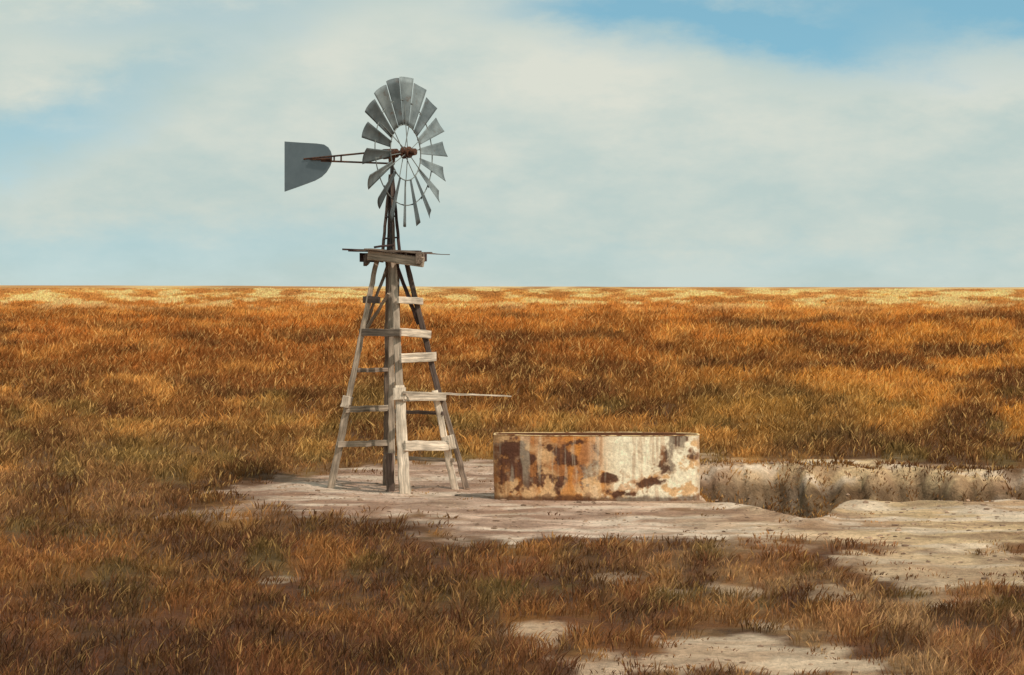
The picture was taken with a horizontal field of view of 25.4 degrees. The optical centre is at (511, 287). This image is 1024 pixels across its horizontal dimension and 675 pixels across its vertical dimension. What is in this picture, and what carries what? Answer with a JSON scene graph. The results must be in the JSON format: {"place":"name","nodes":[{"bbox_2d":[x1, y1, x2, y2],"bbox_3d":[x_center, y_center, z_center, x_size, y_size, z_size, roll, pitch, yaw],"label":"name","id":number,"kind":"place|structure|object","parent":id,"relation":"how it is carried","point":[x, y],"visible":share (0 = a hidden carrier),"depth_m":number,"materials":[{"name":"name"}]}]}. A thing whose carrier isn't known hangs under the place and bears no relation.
{"place":"outdoors","nodes":[
{"label":"outdoors","id":0,"kind":"place"},
{"bbox_2d":[0,285,1023,674],"bbox_3d":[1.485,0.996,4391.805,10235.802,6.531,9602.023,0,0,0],"label":"ground","id":1,"kind":"structure","parent":0,"point":[734,523],"depth_m":30.08,"materials":[{"name":"beige soil"}]},
{"bbox_2d":[285,77,510,493],"bbox_3d":[-1.916,-0.026,37.434,2.298,6.831,3.489,0,0,-33],"label":"windmill","id":2,"kind":"object","parent":1,"relation":"on","point":[306,163],"visible":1,"depth_m":37.14,"materials":[{"name":"grey wood"}]},
{"bbox_2d":[0,287,1023,674],"bbox_3d":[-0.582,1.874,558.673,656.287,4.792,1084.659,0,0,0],"label":"dry grass","id":3,"kind":"structure","parent":1,"relation":"on","point":[192,339],"depth_m":52.54,"materials":[{"name":"orange plant"}]},
{"bbox_2d":[493,432,699,500],"bbox_3d":[1.318,2.815,35.600,3.225,1.071,0.873,0,0,0],"label":"stock tank","id":4,"kind":"object","parent":1,"relation":"on","point":[598,466],"visible":1,"depth_m":35.20,"materials":[{"name":"metal"}]},
{"bbox_2d":[199,461,1023,673],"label":"soil clods","id":5,"kind":"object","parent":1,"relation":"on","point":[826,533],"visible":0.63,"depth_m":32.57,"materials":[{"name":"beige soil"}]},
{"bbox_2d":[0,0,1023,286],"label":"sky","id":6,"kind":"structure","parent":0,"point":[587,143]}
]}

